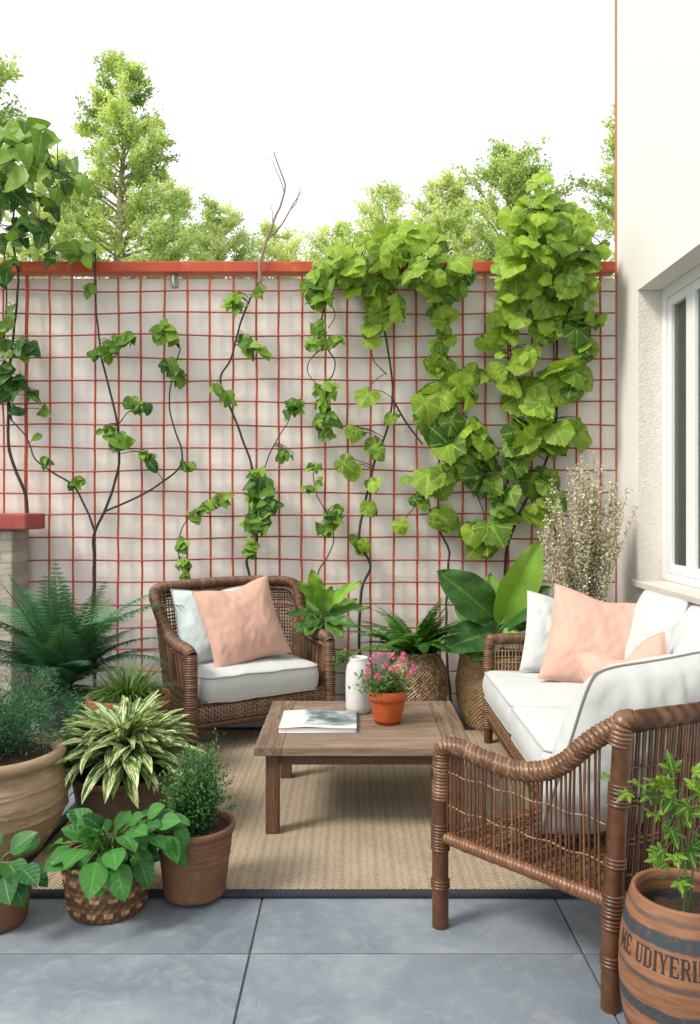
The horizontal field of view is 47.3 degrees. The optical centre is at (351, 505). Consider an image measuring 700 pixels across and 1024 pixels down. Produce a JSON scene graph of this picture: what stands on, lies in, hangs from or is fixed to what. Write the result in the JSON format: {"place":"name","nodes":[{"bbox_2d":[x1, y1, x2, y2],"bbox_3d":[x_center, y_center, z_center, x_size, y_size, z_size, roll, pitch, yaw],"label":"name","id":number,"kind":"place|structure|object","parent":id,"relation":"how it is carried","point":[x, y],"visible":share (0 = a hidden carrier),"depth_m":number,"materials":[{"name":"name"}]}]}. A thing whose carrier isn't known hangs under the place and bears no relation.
{"place":"outdoors","nodes":[
{"label":"outdoors","id":0,"kind":"place"},
{"bbox_2d":[0,0,614,278],"label":"sky","id":1,"kind":"structure","parent":0,"point":[344,94],"materials":[{"name":"white"}]},
{"bbox_2d":[0,705,625,1023],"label":"patio paving","id":2,"kind":"structure","parent":0,"point":[383,961],"depth_m":2.44,"materials":[{"name":"stone"}]},
{"bbox_2d":[0,513,44,713],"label":"brick pillar","id":3,"kind":"structure","parent":2,"relation":"on","point":[15,528],"depth_m":5.27,"materials":[{"name":"stone"}]},
{"bbox_2d":[0,830,48,933],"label":"potted seedling","id":4,"kind":"object","parent":2,"relation":"on","point":[20,878],"visible":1,"depth_m":2.60,"materials":[{"name":"plant"}]},
{"bbox_2d":[0,664,96,860],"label":"potted shrub","id":5,"kind":"object","parent":2,"relation":"on","point":[34,790],"visible":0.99,"depth_m":3.15,"materials":[{"name":"ceramic"}]},
{"bbox_2d":[0,564,182,733],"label":"potted fern","id":6,"kind":"object","parent":2,"relation":"on","point":[63,647],"visible":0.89,"depth_m":4.49,"materials":[{"name":"plant"}]},
{"bbox_2d":[43,802,190,925],"bbox_3d":[-0.850,1.210,2.782,0.454,0.380,0.585,0,0,-35],"label":"potted herb","id":7,"kind":"object","parent":2,"relation":"on","point":[107,878],"visible":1,"depth_m":2.67,"materials":[{"name":"plant"}]},
{"bbox_2d":[24,727,576,897],"bbox_3d":[-0.135,1.390,3.917,2.314,0.020,2.149,0,0,0],"label":"rug","id":8,"kind":"object","parent":2,"relation":"on","point":[354,831],"visible":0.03,"depth_m":3.36,"materials":[{"name":"fabric"}]},
{"bbox_2d":[75,655,182,713],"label":"grass plant","id":9,"kind":"object","parent":8,"relation":"on","point":[130,686],"depth_m":4.07,"materials":[{"name":"plant"}]},
{"bbox_2d":[51,690,209,832],"bbox_3d":[-0.975,1.123,3.481,0.752,0.554,0.774,0,0,0],"label":"variegated plant","id":10,"kind":"object","parent":8,"relation":"on","point":[117,754],"visible":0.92,"depth_m":3.32,"materials":[{"name":"green plant"}]},
{"bbox_2d":[150,728,236,905],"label":"potted shrub","id":11,"kind":"object","parent":8,"relation":"on","point":[200,878],"visible":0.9,"depth_m":2.80,"materials":[{"name":"brown ceramic"}]},
{"bbox_2d":[149,575,335,754],"bbox_3d":[-0.674,0.927,4.954,1.051,0.927,0.677,0,0,-32],"label":"wicker armchair","id":12,"kind":"object","parent":8,"relation":"on","point":[178,655],"visible":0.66,"depth_m":4.83,"materials":[{"name":"wicker"}]},
{"bbox_2d":[197,653,318,703],"bbox_3d":[-0.638,1.031,4.900,0.785,0.198,0.521,0,0,-32],"label":"seat cushion","id":13,"kind":"object","parent":12,"relation":"on","point":[277,674],"visible":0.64,"depth_m":4.69,"materials":[{"name":"white fabric"}]},
{"bbox_2d":[171,585,243,663],"bbox_3d":[-0.841,0.736,4.913,0.507,0.455,0.221,0,0,-32],"label":"throw pillow","id":14,"kind":"object","parent":13,"relation":"on","point":[191,629],"visible":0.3,"depth_m":4.80,"materials":[{"name":"white fabric"}]},
{"bbox_2d":[192,575,291,667],"bbox_3d":[-0.661,0.715,4.875,0.589,0.548,0.234,0,0,-35],"label":"throw pillow","id":15,"kind":"object","parent":13,"relation":"on","point":[242,624],"visible":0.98,"depth_m":4.80,"materials":[{"name":"pink fabric"}]},
{"bbox_2d":[254,701,471,833],"bbox_3d":[0.051,1.202,3.753,0.921,0.375,0.806,0,0,0],"label":"coffee table","id":16,"kind":"object","parent":8,"relation":"on","point":[417,732],"visible":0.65,"depth_m":3.44,"materials":[{"name":"brown wood"}]},
{"bbox_2d":[279,709,356,732],"bbox_3d":[-0.152,1.000,3.714,0.348,0.030,0.292,0,0,0],"label":"magazine","id":17,"kind":"object","parent":16,"relation":"on","point":[313,721],"visible":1,"depth_m":3.66,"materials":[{"name":"white paper"}]},
{"bbox_2d":[330,645,370,714],"bbox_3d":[-0.005,0.848,3.930,0.202,0.335,0.127,0,0,0],"label":"ceramic vase","id":18,"kind":"object","parent":16,"relation":"on","point":[359,703],"visible":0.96,"depth_m":3.88,"materials":[{"name":"white ceramic"}]},
{"bbox_2d":[348,651,419,725],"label":"potted flower","id":19,"kind":"object","parent":16,"relation":"on","point":[387,696],"visible":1,"depth_m":3.68,"materials":[{"name":"orange ceramic"}]},
{"bbox_2d":[284,569,369,672],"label":"broadleaf plant","id":20,"kind":"object","parent":2,"relation":"on","point":[330,603],"visible":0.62,"depth_m":5.12,"materials":[{"name":"green plant"}]},
{"bbox_2d":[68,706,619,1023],"bbox_3d":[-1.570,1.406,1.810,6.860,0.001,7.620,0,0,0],"label":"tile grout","id":21,"kind":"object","parent":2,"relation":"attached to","point":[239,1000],"depth_m":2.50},
{"bbox_2d":[344,598,468,700],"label":"potted fern","id":22,"kind":"object","parent":2,"relation":"on","point":[421,646],"visible":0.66,"depth_m":4.90,"materials":[{"name":"plant"}]},
{"bbox_2d":[437,540,550,730],"bbox_3d":[0.878,0.806,5.029,0.715,1.189,0.546,0,0,0],"label":"leaf plant","id":23,"kind":"object","parent":2,"relation":"on","point":[490,604],"visible":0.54,"depth_m":4.91,"materials":[{"name":"plant"}]},
{"bbox_2d":[431,701,699,1014],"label":"rattan armchair","id":24,"kind":"object","parent":2,"relation":"on","point":[598,868],"visible":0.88,"depth_m":2.32,"materials":[{"name":"wicker"}]},
{"bbox_2d":[542,651,699,834],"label":"back cushion","id":25,"kind":"object","parent":24,"relation":"on","point":[607,692],"visible":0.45,"depth_m":2.46,"materials":[{"name":"fabric"}]},
{"bbox_2d":[535,451,637,601],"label":"flowering grass","id":26,"kind":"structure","parent":2,"relation":"on","point":[578,566],"depth_m":5.09,"materials":[{"name":"plant"}]},
{"bbox_2d":[483,632,697,804],"bbox_3d":[1.270,0.999,3.921,1.006,0.802,1.598,0,0,0],"label":"wicker sofa","id":27,"kind":"object","parent":2,"relation":"on","point":[492,723],"visible":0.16,"depth_m":4.66,"materials":[{"name":"wicker"}]},
{"bbox_2d":[482,671,583,733],"bbox_3d":[1.185,1.022,4.246,0.866,0.197,0.831,0,0,0],"label":"seat cushion","id":28,"kind":"object","parent":27,"relation":"on","point":[504,692],"visible":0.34,"depth_m":4.10,"materials":[{"name":"white fabric"}]},
{"bbox_2d":[519,590,553,671],"bbox_3d":[1.200,0.740,4.512,0.532,0.504,0.212,0,0,0],"label":"throw pillow","id":29,"kind":"object","parent":28,"relation":"on","point":[539,615],"visible":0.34,"depth_m":4.48,"materials":[{"name":"white fabric"}]},
{"bbox_2d":[537,583,636,682],"bbox_3d":[1.308,0.725,4.250,0.624,0.591,0.271,0,0,14],"label":"throw pillow","id":30,"kind":"object","parent":28,"relation":"on","point":[581,622],"visible":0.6,"depth_m":4.21,"materials":[{"name":"pink fabric"}]},
{"bbox_2d":[625,589,688,658],"bbox_3d":[1.534,0.695,4.130,0.257,0.475,0.596,0,0,0],"label":"back cushion","id":31,"kind":"object","parent":28,"relation":"on","point":[655,612],"visible":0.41,"depth_m":4.01,"materials":[{"name":"white fabric"}]},
{"bbox_2d":[509,705,570,761],"bbox_3d":[1.176,1.021,3.475,0.866,0.200,0.729,0,0,0],"label":"seat cushion","id":32,"kind":"object","parent":27,"relation":"on","point":[534,730],"visible":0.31,"depth_m":3.49,"materials":[{"name":"white fabric"}]},
{"bbox_2d":[574,632,667,682],"bbox_3d":[1.248,0.800,3.616,0.511,0.468,0.179,0,0,27],"label":"throw pillow","id":33,"kind":"object","parent":32,"relation":"on","point":[589,664],"visible":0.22,"depth_m":3.65,"materials":[{"name":"pink fabric"}]},
{"bbox_2d":[667,605,699,653],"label":"back cushion","id":34,"kind":"object","parent":32,"relation":"on","point":[685,636],"visible":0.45,"depth_m":3.58,"materials":[{"name":"white fabric"}]},
{"bbox_2d":[600,749,699,1023],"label":"barrel planter","id":35,"kind":"object","parent":2,"relation":"on","point":[659,958],"visible":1,"depth_m":1.94,"materials":[{"name":"wood"}]},
{"label":"ground","id":36,"kind":"structure","parent":0,"visible":0},
{"bbox_2d":[0,52,36,220],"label":"garden tree","id":37,"kind":"object","parent":36,"relation":"on","point":[4,72],"visible":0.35,"depth_m":9.00,"materials":[{"name":"green plant"}]},
{"bbox_2d":[0,148,146,278],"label":"garden tree","id":38,"kind":"object","parent":36,"relation":"on","point":[33,253],"visible":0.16,"depth_m":11.23,"materials":[{"name":"green plant"}]},
{"bbox_2d":[21,47,212,278],"bbox_3d":[-2.771,-2.162,9.958,2.589,7.140,2.443,0,0,27],"label":"conifer tree","id":39,"kind":"object","parent":36,"relation":"on","point":[131,214],"visible":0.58,"depth_m":9.76,"materials":[{"name":"green plant"}]},
{"bbox_2d":[126,166,227,277],"bbox_3d":[-2.633,-1.941,12.393,2.162,6.698,1.919,0,0,0],"label":"garden tree","id":40,"kind":"object","parent":36,"relation":"on","point":[168,187],"visible":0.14,"depth_m":12.53,"materials":[{"name":"green plant"}]},
{"bbox_2d":[174,193,270,278],"bbox_3d":[-1.592,-1.426,10.952,1.830,5.658,1.767,0,0,12],"label":"garden tree","id":41,"kind":"object","parent":36,"relation":"on","point":[216,234],"visible":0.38,"depth_m":10.80,"materials":[{"name":"green plant"}]},
{"bbox_2d":[239,217,312,278],"bbox_3d":[-1.052,-1.344,11.510,1.748,5.502,1.661,0,0,22],"label":"garden tree","id":42,"kind":"object","parent":36,"relation":"on","point":[274,248],"visible":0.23,"depth_m":11.34,"materials":[{"name":"green plant"}]},
{"bbox_2d":[0,279,614,704],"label":"garden wall","id":43,"kind":"structure","parent":36,"relation":"on","point":[130,479],"depth_m":5.62,"materials":[{"name":"white paint"}]},
{"bbox_2d":[171,274,177,287],"bbox_3d":[-1.240,-1.579,5.583,0.044,0.106,0.073,0,0,0],"label":"wall hook","id":44,"kind":"object","parent":43,"relation":"attached to","point":[174,281],"depth_m":5.60,"materials":[{"name":"metal"}]},
{"bbox_2d":[0,261,614,698],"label":"trellis","id":45,"kind":"object","parent":43,"relation":"attached to","point":[186,269],"visible":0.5,"depth_m":5.55,"materials":[{"name":"red paint"}]},
{"bbox_2d":[0,117,92,512],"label":"climbing vine","id":46,"kind":"object","parent":45,"relation":"attached to","point":[30,141],"visible":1,"depth_m":5.22,"materials":[{"name":"green plant"}]},
{"bbox_2d":[9,239,196,685],"bbox_3d":[-1.709,-0.211,5.418,1.307,3.189,0.234,0,0,0],"label":"climbing vine","id":47,"kind":"object","parent":45,"relation":"attached to","point":[163,331],"visible":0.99,"depth_m":5.45,"materials":[{"name":"green plant"}]},
{"bbox_2d":[174,492,234,579],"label":"climbing vine","id":48,"kind":"object","parent":45,"relation":"attached to","point":[219,499],"visible":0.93,"depth_m":5.45,"materials":[{"name":"green plant"}]},
{"bbox_2d":[208,151,304,704],"bbox_3d":[-0.649,-0.525,5.461,0.666,3.815,0.150,0,0,0],"label":"climbing vine","id":49,"kind":"object","parent":45,"relation":"attached to","point":[260,482],"visible":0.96,"depth_m":5.45,"materials":[{"name":"green plant"}]},
{"bbox_2d":[300,462,343,574],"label":"climbing vine","id":50,"kind":"object","parent":45,"relation":"attached to","point":[333,518],"visible":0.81,"depth_m":5.46,"materials":[{"name":"green plant"}]},
{"bbox_2d":[300,272,344,441],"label":"climbing vine","id":51,"kind":"object","parent":45,"relation":"attached to","point":[318,296],"visible":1,"depth_m":5.44,"materials":[{"name":"green plant"}]},
{"bbox_2d":[306,220,475,654],"bbox_3d":[0.265,-0.270,5.348,1.162,3.305,0.411,0,0,0],"label":"climbing vine","id":52,"kind":"object","parent":45,"relation":"attached to","point":[402,245],"visible":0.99,"depth_m":5.39,"materials":[{"name":"green plant"}]},
{"bbox_2d":[391,361,521,703],"bbox_3d":[0.708,0.194,5.468,0.875,2.377,0.281,0,0,0],"label":"climbing vine","id":53,"kind":"object","parent":45,"relation":"attached to","point":[465,452],"visible":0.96,"depth_m":5.43,"materials":[{"name":"green plant"}]},
{"bbox_2d":[473,173,611,647],"bbox_3d":[1.306,-0.448,5.356,0.939,3.660,0.486,0,0,0],"label":"climbing vine","id":54,"kind":"object","parent":45,"relation":"attached to","point":[562,264],"visible":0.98,"depth_m":5.39,"materials":[{"name":"green plant"}]},
{"bbox_2d":[298,217,359,277],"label":"garden tree","id":55,"kind":"object","parent":36,"relation":"on","point":[342,231],"visible":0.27,"depth_m":12.39,"materials":[{"name":"green plant"}]},
{"bbox_2d":[349,174,421,277],"bbox_3d":[0.550,-1.738,12.048,1.520,6.284,1.712,0,0,25],"label":"garden tree","id":56,"kind":"object","parent":36,"relation":"on","point":[374,219],"visible":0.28,"depth_m":11.82,"materials":[{"name":"green plant"}]},
{"bbox_2d":[393,164,504,278],"bbox_3d":[1.264,-1.601,10.980,2.318,6.006,1.898,0,0,-38],"label":"garden tree","id":57,"kind":"object","parent":36,"relation":"on","point":[440,219],"visible":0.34,"depth_m":10.83,"materials":[{"name":"green plant"}]},
{"bbox_2d":[443,134,574,278],"bbox_3d":[1.997,-1.702,10.584,1.999,6.217,1.903,0,0,41],"label":"garden tree","id":58,"kind":"object","parent":36,"relation":"on","point":[509,165],"visible":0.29,"depth_m":10.29,"materials":[{"name":"green plant"}]},
{"bbox_2d":[562,104,614,278],"bbox_3d":[3.483,-1.896,10.088,1.656,6.603,1.950,0,0,0],"label":"garden tree","id":59,"kind":"object","parent":36,"relation":"on","point":[603,221],"visible":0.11,"depth_m":10.10,"materials":[{"name":"green plant"}]},
{"bbox_2d":[615,0,699,607],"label":"house","id":60,"kind":"structure","parent":36,"relation":"on","point":[657,257],"depth_m":5.08,"materials":[{"name":"white paint"}]},
{"bbox_2d":[662,264,699,587],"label":"window","id":61,"kind":"structure","parent":60,"relation":"in","point":[680,299],"depth_m":4.97,"materials":[{"name":"white paint"}]}
]}

